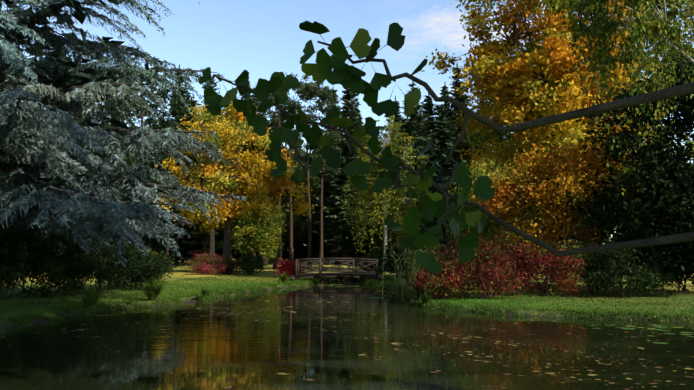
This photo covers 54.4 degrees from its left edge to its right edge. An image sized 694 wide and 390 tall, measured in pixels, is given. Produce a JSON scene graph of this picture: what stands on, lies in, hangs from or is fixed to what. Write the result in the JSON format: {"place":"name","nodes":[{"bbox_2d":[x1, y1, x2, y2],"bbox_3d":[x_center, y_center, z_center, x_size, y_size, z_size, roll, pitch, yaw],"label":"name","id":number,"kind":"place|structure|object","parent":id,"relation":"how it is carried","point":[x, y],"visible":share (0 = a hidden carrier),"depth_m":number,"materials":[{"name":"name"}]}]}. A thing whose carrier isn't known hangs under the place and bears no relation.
{"place":"outdoors","nodes":[
{"label":"outdoors","id":0,"kind":"place"},
{"bbox_2d":[0,270,693,389],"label":"pond water","id":1,"kind":"structure","parent":0,"point":[193,353],"depth_m":13.86,"materials":[{"name":"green liquid"}]},
{"bbox_2d":[7,282,692,389],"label":"floating leaves","id":2,"kind":"object","parent":1,"relation":"on","point":[399,343],"visible":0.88,"depth_m":14.41,"materials":[{"name":"orange plant"}]},
{"bbox_2d":[73,284,693,343],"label":"lily pads","id":3,"kind":"object","parent":1,"relation":"on","point":[657,326],"visible":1,"depth_m":17.83,"materials":[{"name":"green plant"}]},
{"bbox_2d":[0,258,693,334],"bbox_3d":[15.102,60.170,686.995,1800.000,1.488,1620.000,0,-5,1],"label":"ground","id":4,"kind":"structure","parent":0,"point":[6,324],"depth_m":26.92,"materials":[{"name":"green plant"}]},
{"bbox_2d":[0,40,45,208],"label":"tree","id":5,"kind":"object","parent":4,"relation":"on","point":[32,59],"depth_m":48.64,"materials":[{"name":"green plant"}]},
{"bbox_2d":[2,208,57,259],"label":"forest tree","id":6,"kind":"object","parent":4,"relation":"on","point":[33,233],"depth_m":104.28,"materials":[{"name":"green plant"}]},
{"bbox_2d":[0,207,64,292],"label":"shrub","id":7,"kind":"object","parent":4,"relation":"on","point":[40,235],"visible":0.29,"depth_m":27.29,"materials":[{"name":"green plant"}]},
{"bbox_2d":[0,219,72,300],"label":"shrub","id":8,"kind":"object","parent":4,"relation":"on","point":[12,251],"visible":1,"depth_m":24.77,"materials":[{"name":"green plant"}]},
{"bbox_2d":[1,213,90,292],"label":"shrub","id":9,"kind":"object","parent":4,"relation":"on","point":[6,228],"visible":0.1,"depth_m":30.82,"materials":[{"name":"green plant"}]},
{"bbox_2d":[0,232,103,297],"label":"shrub","id":10,"kind":"object","parent":4,"relation":"on","point":[78,271],"visible":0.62,"depth_m":27.63,"materials":[{"name":"green plant"}]},
{"bbox_2d":[38,222,125,290],"bbox_3d":[-13.346,2.930,33.161,4.871,3.843,5.250,0,-5,1],"label":"shrub","id":11,"kind":"object","parent":4,"relation":"on","point":[59,246],"visible":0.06,"depth_m":32.57,"materials":[{"name":"green plant"}]},
{"bbox_2d":[27,44,140,251],"bbox_3d":[-23.338,-3.201,56.186,14.151,19.782,13.473,0,-5,1],"label":"tree","id":12,"kind":"object","parent":4,"relation":"on","point":[125,158],"visible":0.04,"depth_m":55.81,"materials":[{"name":"green plant"}]},
{"bbox_2d":[80,293,99,306],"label":"grass tuft","id":13,"kind":"object","parent":4,"relation":"on","point":[88,301],"visible":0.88,"depth_m":22.21,"materials":[{"name":"green plant"}]},
{"bbox_2d":[78,286,105,305],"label":"grass clump","id":14,"kind":"object","parent":4,"relation":"on","point":[92,292],"visible":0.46,"depth_m":22.67,"materials":[{"name":"green plant"}]},
{"bbox_2d":[57,230,149,294],"bbox_3d":[-10.955,2.974,29.602,4.888,3.079,3.784,-4,-6,36],"label":"shrub","id":15,"kind":"object","parent":4,"relation":"on","point":[108,267],"visible":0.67,"depth_m":29.35,"materials":[{"name":"green plant"}]},
{"bbox_2d":[99,229,135,251],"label":"forest tree","id":16,"kind":"object","parent":4,"relation":"on","point":[115,241],"depth_m":132.84,"materials":[{"name":"green plant"}]},
{"bbox_2d":[0,0,246,266],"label":"blue cedar tree","id":17,"kind":"object","parent":4,"relation":"on","point":[40,196],"visible":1,"depth_m":23.07,"materials":[{"name":"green plant"}]},
{"bbox_2d":[103,96,147,258],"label":"tree","id":18,"kind":"object","parent":4,"relation":"on","point":[129,125],"visible":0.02,"depth_m":79.84,"materials":[{"name":"green plant"}]},
{"bbox_2d":[104,246,152,286],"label":"shrub","id":19,"kind":"object","parent":4,"relation":"on","point":[130,271],"visible":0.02,"depth_m":35.66,"materials":[{"name":"green plant"}]},
{"bbox_2d":[94,241,183,289],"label":"shrub","id":20,"kind":"object","parent":4,"relation":"on","point":[159,266],"visible":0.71,"depth_m":32.56,"materials":[{"name":"green plant"}]},
{"bbox_2d":[131,277,170,300],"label":"grass clump","id":21,"kind":"object","parent":4,"relation":"on","point":[152,292],"visible":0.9,"depth_m":25.16,"materials":[{"name":"green plant"}]},
{"bbox_2d":[143,215,159,254],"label":"forest tree","id":22,"kind":"object","parent":4,"relation":"on","point":[145,235],"depth_m":129.00,"materials":[{"name":"green plant"}]},
{"bbox_2d":[92,62,211,249],"bbox_3d":[-18.866,-2.610,62.936,12.848,19.769,12.998,3,-6,-34],"label":"tree","id":23,"kind":"object","parent":4,"relation":"on","point":[162,124],"visible":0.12,"depth_m":62.00,"materials":[{"name":"green plant"}]},
{"bbox_2d":[143,220,202,256],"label":"forest tree","id":24,"kind":"object","parent":4,"relation":"on","point":[150,247],"depth_m":119.31,"materials":[{"name":"green plant"}]},
{"bbox_2d":[143,209,208,261],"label":"forest tree","id":25,"kind":"object","parent":4,"relation":"on","point":[185,254],"visible":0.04,"depth_m":105.02,"materials":[{"name":"green plant"}]},
{"bbox_2d":[152,64,208,264],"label":"spruce tree","id":26,"kind":"object","parent":4,"relation":"on","point":[180,241],"visible":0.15,"depth_m":89.86,"materials":[{"name":"green plant"}]},
{"bbox_2d":[166,146,195,257],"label":"tree","id":27,"kind":"object","parent":4,"relation":"on","point":[167,248],"depth_m":71.75,"materials":[{"name":"brown plant"}]},
{"bbox_2d":[194,292,202,300],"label":"grass tuft","id":28,"kind":"object","parent":4,"relation":"on","point":[199,297],"visible":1,"depth_m":27.20,"materials":[{"name":"green plant"}]},
{"bbox_2d":[180,95,217,263],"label":"spruce tree","id":29,"kind":"object","parent":4,"relation":"on","point":[194,247],"visible":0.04,"depth_m":96.11,"materials":[{"name":"green plant"}]},
{"bbox_2d":[181,250,227,274],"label":"shrub","id":30,"kind":"object","parent":4,"relation":"on","point":[202,263],"visible":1,"depth_m":53.32,"materials":[{"name":"red plant"}]},
{"bbox_2d":[200,287,212,295],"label":"grass tuft","id":31,"kind":"object","parent":4,"relation":"on","point":[204,291],"visible":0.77,"depth_m":28.68,"materials":[{"name":"green plant"}]},
{"bbox_2d":[175,76,242,255],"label":"spruce tree","id":32,"kind":"object","parent":4,"relation":"on","point":[204,234],"visible":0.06,"depth_m":81.81,"materials":[{"name":"green plant"}]},
{"bbox_2d":[198,113,231,263],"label":"tree","id":33,"kind":"object","parent":4,"relation":"on","point":[211,239],"visible":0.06,"depth_m":75.17,"materials":[{"name":"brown plant"}]},
{"bbox_2d":[196,119,236,258],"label":"tree","id":34,"kind":"object","parent":4,"relation":"on","point":[213,246],"visible":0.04,"depth_m":76.03,"materials":[{"name":"brown plant"}]},
{"bbox_2d":[186,87,248,257],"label":"spruce tree","id":35,"kind":"object","parent":4,"relation":"on","point":[220,238],"visible":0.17,"depth_m":83.05,"materials":[{"name":"green plant"}]},
{"bbox_2d":[215,250,222,257],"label":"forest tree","id":36,"kind":"object","parent":4,"relation":"on","point":[219,252],"visible":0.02,"depth_m":129.09,"materials":[{"name":"green plant"}]},
{"bbox_2d":[214,255,238,274],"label":"shrub","id":37,"kind":"object","parent":4,"relation":"on","point":[230,264],"visible":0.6,"depth_m":55.34,"materials":[{"name":"green plant"}]},
{"bbox_2d":[215,230,240,259],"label":"forest tree","id":38,"kind":"object","parent":4,"relation":"on","point":[234,254],"visible":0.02,"depth_m":122.21,"materials":[{"name":"green plant"}]},
{"bbox_2d":[152,92,314,273],"bbox_3d":[-9.924,-0.861,57.068,14.159,15.544,10.044,0,-5,1],"label":"maple tree","id":39,"kind":"object","parent":4,"relation":"on","point":[236,180],"visible":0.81,"depth_m":56.48,"materials":[{"name":"yellow plant"}]},
{"bbox_2d":[231,251,269,274],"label":"shrub","id":40,"kind":"object","parent":4,"relation":"on","point":[250,263],"visible":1,"depth_m":55.18,"materials":[{"name":"green plant"}]},
{"bbox_2d":[238,82,262,254],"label":"spruce tree","id":41,"kind":"object","parent":4,"relation":"on","point":[246,95],"visible":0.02,"depth_m":93.06,"materials":[{"name":"green plant"}]},
{"bbox_2d":[232,85,283,255],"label":"larch tree","id":42,"kind":"object","parent":4,"relation":"on","point":[254,149],"visible":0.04,"depth_m":86.43,"materials":[{"name":"green plant"}]},
{"bbox_2d":[231,206,288,269],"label":"understory tree","id":43,"kind":"object","parent":4,"relation":"on","point":[262,237],"visible":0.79,"depth_m":67.19,"materials":[{"name":"green plant"}]},
{"bbox_2d":[238,119,288,260],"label":"forest tree","id":44,"kind":"object","parent":4,"relation":"on","point":[284,244],"visible":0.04,"depth_m":114.32,"materials":[{"name":"green plant"}]},
{"bbox_2d":[247,93,284,265],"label":"pine tree","id":45,"kind":"object","parent":4,"relation":"on","point":[264,114],"visible":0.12,"depth_m":84.48,"materials":[{"name":"green plant"}]},
{"bbox_2d":[258,148,288,265],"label":"tree","id":46,"kind":"object","parent":4,"relation":"on","point":[286,198],"visible":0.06,"depth_m":85.13,"materials":[{"name":"green plant"}]},
{"bbox_2d":[268,228,288,260],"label":"forest tree","id":47,"kind":"object","parent":4,"relation":"on","point":[282,254],"depth_m":115.96,"materials":[{"name":"green plant"}]},
{"bbox_2d":[253,92,304,268],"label":"pine tree","id":48,"kind":"object","parent":4,"relation":"on","point":[275,122],"visible":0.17,"depth_m":72.99,"materials":[{"name":"green plant"}]},
{"bbox_2d":[276,271,290,281],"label":"grass clump","id":49,"kind":"object","parent":4,"relation":"on","point":[283,278],"depth_m":40.98,"materials":[{"name":"green plant"}]},
{"bbox_2d":[274,258,304,276],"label":"shrub","id":50,"kind":"object","parent":4,"relation":"on","point":[287,266],"visible":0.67,"depth_m":49.15,"materials":[{"name":"red plant"}]},
{"bbox_2d":[274,145,306,261],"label":"tree","id":51,"kind":"object","parent":4,"relation":"on","point":[286,201],"visible":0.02,"depth_m":86.27,"materials":[{"name":"green plant"}]},
{"bbox_2d":[278,145,305,259],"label":"forest tree","id":52,"kind":"object","parent":4,"relation":"on","point":[287,254],"visible":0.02,"depth_m":116.79,"materials":[{"name":"green plant"}]},
{"bbox_2d":[269,72,321,260],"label":"pine tree","id":53,"kind":"object","parent":4,"relation":"on","point":[314,157],"visible":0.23,"depth_m":77.19,"materials":[{"name":"green plant"}]},
{"bbox_2d":[283,158,309,245],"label":"tree","id":54,"kind":"object","parent":4,"relation":"on","point":[301,181],"visible":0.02,"depth_m":108.90,"materials":[{"name":"green plant"}]},
{"bbox_2d":[273,81,328,268],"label":"pine tree","id":55,"kind":"object","parent":4,"relation":"on","point":[311,90],"visible":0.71,"depth_m":74.06,"materials":[{"name":"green plant"}]},
{"bbox_2d":[276,157,328,261],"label":"understory tree","id":56,"kind":"object","parent":4,"relation":"on","point":[296,224],"visible":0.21,"depth_m":95.20,"materials":[{"name":"green plant"}]},
{"bbox_2d":[283,146,330,262],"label":"forest tree","id":57,"kind":"object","parent":4,"relation":"on","point":[305,248],"visible":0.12,"depth_m":105.34,"materials":[{"name":"green plant"}]},
{"bbox_2d":[300,85,346,264],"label":"pine tree","id":58,"kind":"object","parent":4,"relation":"on","point":[334,136],"visible":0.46,"depth_m":81.90,"materials":[{"name":"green plant"}]},
{"bbox_2d":[294,173,355,261],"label":"understory tree","id":59,"kind":"object","parent":4,"relation":"on","point":[317,221],"visible":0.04,"depth_m":99.34,"materials":[{"name":"green plant"}]},
{"bbox_2d":[289,175,363,262],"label":"forest tree","id":60,"kind":"object","parent":4,"relation":"on","point":[317,255],"visible":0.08,"depth_m":104.24,"materials":[{"name":"green plant"}]},
{"bbox_2d":[297,87,356,263],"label":"spruce tree","id":61,"kind":"object","parent":4,"relation":"on","point":[323,131],"visible":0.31,"depth_m":94.17,"materials":[{"name":"green plant"}]},
{"bbox_2d":[319,190,337,262],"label":"tree","id":62,"kind":"object","parent":4,"relation":"on","point":[336,241],"depth_m":99.23,"materials":[{"name":"brown plant"}]},
{"bbox_2d":[290,258,382,279],"bbox_3d":[-0.648,4.763,43.567,5.914,1.401,1.550,0,-5,1],"label":"footbridge","id":63,"kind":"object","parent":4,"relation":"on","point":[320,274],"visible":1,"depth_m":42.95,"materials":[{"name":"brown wood"}]},
{"bbox_2d":[317,88,376,264],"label":"spruce tree","id":64,"kind":"object","parent":4,"relation":"on","point":[342,178],"visible":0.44,"depth_m":84.78,"materials":[{"name":"green plant"}]},
{"bbox_2d":[332,195,390,270],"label":"shrub","id":65,"kind":"object","parent":4,"relation":"on","point":[348,248],"visible":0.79,"depth_m":72.83,"materials":[{"name":"green plant"}]},
{"bbox_2d":[335,106,387,262],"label":"forest tree","id":66,"kind":"object","parent":4,"relation":"on","point":[360,118],"depth_m":106.95,"materials":[{"name":"green plant"}]},
{"bbox_2d":[355,252,389,274],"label":"shrub","id":67,"kind":"object","parent":4,"relation":"on","point":[370,266],"visible":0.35,"depth_m":52.25,"materials":[{"name":"green plant"}]},
{"bbox_2d":[355,193,398,242],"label":"understory tree","id":68,"kind":"object","parent":4,"relation":"on","point":[381,220],"depth_m":96.48,"materials":[{"name":"green plant"}]},
{"bbox_2d":[368,150,394,258],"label":"forest tree","id":69,"kind":"object","parent":4,"relation":"on","point":[388,239],"depth_m":111.13,"materials":[{"name":"green plant"}]},
{"bbox_2d":[341,115,427,270],"bbox_3d":[3.451,1.062,61.700,7.716,17.344,5.613,-3,-6,28],"label":"birch tree","id":70,"kind":"object","parent":4,"relation":"on","point":[371,178],"visible":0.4,"depth_m":61.65,"materials":[{"name":"green plant"}]},
{"bbox_2d":[371,96,408,246],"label":"spruce tree","id":71,"kind":"object","parent":4,"relation":"on","point":[397,115],"visible":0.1,"depth_m":100.51,"materials":[{"name":"green plant"}]},
{"bbox_2d":[377,276,409,298],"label":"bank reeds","id":72,"kind":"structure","parent":4,"relation":"on","point":[398,293],"depth_m":29.48,"materials":[{"name":"green plant"}]},
{"bbox_2d":[374,244,414,276],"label":"shrub","id":73,"kind":"object","parent":4,"relation":"on","point":[392,269],"visible":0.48,"depth_m":49.13,"materials":[{"name":"green plant"}]},
{"bbox_2d":[382,240,407,259],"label":"forest tree","id":74,"kind":"object","parent":4,"relation":"on","point":[391,246],"visible":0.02,"depth_m":113.40,"materials":[{"name":"green plant"}]},
{"bbox_2d":[372,139,418,248],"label":"tree","id":75,"kind":"object","parent":4,"relation":"on","point":[396,241],"visible":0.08,"depth_m":85.80,"materials":[{"name":"green plant"}]},
{"bbox_2d":[401,270,412,282],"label":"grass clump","id":76,"kind":"object","parent":4,"relation":"on","point":[403,275],"depth_m":39.25,"materials":[{"name":"green plant"}]},
{"bbox_2d":[376,81,446,239],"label":"spruce tree","id":77,"kind":"object","parent":4,"relation":"on","point":[416,116],"visible":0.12,"depth_m":88.05,"materials":[{"name":"green plant"}]},
{"bbox_2d":[380,93,442,247],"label":"spruce tree","id":78,"kind":"object","parent":4,"relation":"on","point":[428,105],"visible":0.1,"depth_m":93.41,"materials":[{"name":"green plant"}]},
{"bbox_2d":[388,116,436,235],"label":"conifer tree","id":79,"kind":"object","parent":4,"relation":"on","point":[409,127],"visible":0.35,"depth_m":65.14,"materials":[{"name":"green plant"}]},
{"bbox_2d":[376,237,460,302],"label":"reeds","id":80,"kind":"object","parent":4,"relation":"on","point":[413,298],"visible":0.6,"depth_m":26.34,"materials":[{"name":"green plant"}]},
{"bbox_2d":[396,240,452,270],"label":"shrub","id":81,"kind":"object","parent":4,"relation":"on","point":[441,249],"visible":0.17,"depth_m":46.16,"materials":[{"name":"green plant"}]},
{"bbox_2d":[419,293,431,303],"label":"grass tuft","id":82,"kind":"object","parent":4,"relation":"on","point":[424,298],"visible":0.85,"depth_m":24.46,"materials":[{"name":"green plant"}]},
{"bbox_2d":[421,159,457,260],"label":"blue spruce tree","id":83,"kind":"object","parent":4,"relation":"on","point":[438,178],"visible":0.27,"depth_m":69.44,"materials":[{"name":"green plant"}]},
{"bbox_2d":[420,103,459,260],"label":"conifer tree","id":84,"kind":"object","parent":4,"relation":"on","point":[443,118],"visible":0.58,"depth_m":82.22,"materials":[{"name":"green plant"}]},
{"bbox_2d":[422,165,462,265],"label":"tree","id":85,"kind":"object","parent":4,"relation":"on","point":[432,190],"visible":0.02,"depth_m":83.65,"materials":[{"name":"green plant"}]},
{"bbox_2d":[433,82,452,259],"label":"spruce tree","id":86,"kind":"object","parent":4,"relation":"on","point":[443,94],"visible":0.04,"depth_m":102.63,"materials":[{"name":"green plant"}]},
{"bbox_2d":[403,252,486,299],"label":"red shrub","id":87,"kind":"object","parent":4,"relation":"on","point":[437,288],"visible":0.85,"depth_m":25.73,"materials":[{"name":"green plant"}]},
{"bbox_2d":[198,20,693,272],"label":"ginkgo tree","id":88,"kind":"object","parent":4,"relation":"on","point":[320,70],"visible":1,"depth_m":1.27,"materials":[{"name":"green plant"}]},
{"bbox_2d":[423,62,478,247],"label":"spruce tree","id":89,"kind":"object","parent":4,"relation":"on","point":[456,83],"visible":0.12,"depth_m":90.64,"materials":[{"name":"green plant"}]},
{"bbox_2d":[412,226,511,296],"bbox_3d":[4.621,2.724,27.351,4.011,3.021,3.259,0,-5,1],"label":"red shrub","id":90,"kind":"object","parent":4,"relation":"on","point":[450,253],"visible":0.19,"depth_m":27.15,"materials":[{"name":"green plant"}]},
{"bbox_2d":[445,141,483,214],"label":"conifer tree","id":91,"kind":"object","parent":4,"relation":"on","point":[469,173],"depth_m":77.18,"materials":[{"name":"green plant"}]},
{"bbox_2d":[439,89,492,232],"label":"conifer tree","id":92,"kind":"object","parent":4,"relation":"on","point":[463,100],"visible":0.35,"depth_m":74.44,"materials":[{"name":"green plant"}]},
{"bbox_2d":[439,239,535,299],"bbox_3d":[5.218,2.980,26.405,3.285,2.500,3.694,4,-6,-36],"label":"red shrub","id":93,"kind":"object","parent":4,"relation":"on","point":[488,271],"visible":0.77,"depth_m":26.05,"materials":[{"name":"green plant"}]},
{"bbox_2d":[435,151,543,284],"bbox_3d":[8.308,2.195,37.505,6.135,9.510,5.598,-4,-6,36],"label":"tree","id":94,"kind":"object","parent":4,"relation":"on","point":[485,232],"visible":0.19,"depth_m":37.02,"materials":[{"name":"green plant"}]},
{"bbox_2d":[476,97,503,253],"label":"spruce tree","id":95,"kind":"object","parent":4,"relation":"on","point":[482,102],"visible":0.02,"depth_m":95.31,"materials":[{"name":"green plant"}]},
{"bbox_2d":[456,105,566,253],"bbox_3d":[16.582,-1.696,61.140,12.481,17.592,13.782,0,-5,1],"label":"tree","id":96,"kind":"object","parent":4,"relation":"on","point":[477,147],"visible":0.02,"depth_m":62.80,"materials":[{"name":"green plant"}]},
{"bbox_2d":[466,228,560,295],"bbox_3d":[6.531,2.743,28.167,4.040,3.117,3.905,4,-6,-39],"label":"red shrub","id":97,"kind":"object","parent":4,"relation":"on","point":[501,244],"visible":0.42,"depth_m":27.72,"materials":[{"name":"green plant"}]},
{"bbox_2d":[503,234,585,296],"bbox_3d":[8.097,3.065,28.352,4.089,2.891,3.049,0,-5,1],"label":"red shrub","id":98,"kind":"object","parent":4,"relation":"on","point":[562,268],"visible":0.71,"depth_m":28.12,"materials":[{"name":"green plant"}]},
{"bbox_2d":[421,0,682,282],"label":"gold tree","id":99,"kind":"object","parent":4,"relation":"on","point":[520,86],"visible":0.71,"depth_m":39.21,"materials":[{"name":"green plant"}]},
{"bbox_2d":[532,222,573,258],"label":"forest tree","id":100,"kind":"object","parent":4,"relation":"on","point":[548,243],"depth_m":106.87,"materials":[{"name":"green plant"}]},
{"bbox_2d":[472,139,647,290],"bbox_3d":[10.726,1.097,32.344,9.550,7.463,7.102,0,-5,1],"label":"orange tree","id":101,"kind":"object","parent":4,"relation":"on","point":[557,193],"visible":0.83,"depth_m":31.67,"materials":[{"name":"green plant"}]},
{"bbox_2d":[564,222,582,248],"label":"forest tree","id":102,"kind":"object","parent":4,"relation":"on","point":[573,237],"visible":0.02,"depth_m":112.33,"materials":[{"name":"green plant"}]},
{"bbox_2d":[566,218,610,261],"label":"forest tree","id":103,"kind":"object","parent":4,"relation":"on","point":[586,235],"visible":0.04,"depth_m":114.16,"materials":[{"name":"green plant"}]},
{"bbox_2d":[554,236,630,294],"bbox_3d":[10.948,3.176,29.883,3.780,2.806,3.287,0,-5,1],"label":"shrub","id":104,"kind":"object","parent":4,"relation":"on","point":[586,256],"visible":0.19,"depth_m":29.57,"materials":[{"name":"green plant"}]},
{"bbox_2d":[545,24,693,273],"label":"green tree","id":105,"kind":"object","parent":4,"relation":"on","point":[642,67],"depth_m":49.23,"materials":[{"name":"green plant"}]},
{"bbox_2d":[558,0,693,194],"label":"birch tree","id":106,"kind":"object","parent":4,"relation":"on","point":[647,29],"visible":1,"depth_m":22.98,"materials":[{"name":"green plant"}]},
{"bbox_2d":[577,233,679,297],"bbox_3d":[11.494,3.010,28.437,4.281,2.842,3.389,2,-5,-21],"label":"shrub","id":107,"kind":"object","parent":4,"relation":"on","point":[637,281],"visible":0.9,"depth_m":27.97,"materials":[{"name":"green plant"}]},
{"bbox_2d":[567,23,693,294],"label":"dark tree","id":108,"kind":"object","parent":4,"relation":"on","point":[669,208],"visible":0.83,"depth_m":29.12,"materials":[{"name":"green plant"}]},
{"bbox_2d":[631,262,693,290],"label":"shrub","id":109,"kind":"object","parent":4,"relation":"on","point":[675,285],"visible":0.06,"depth_m":32.14,"materials":[{"name":"green plant"}]},
{"bbox_2d":[1,0,693,243],"label":"sky","id":110,"kind":"structure","parent":0,"point":[262,38],"materials":[{"name":"blue"}]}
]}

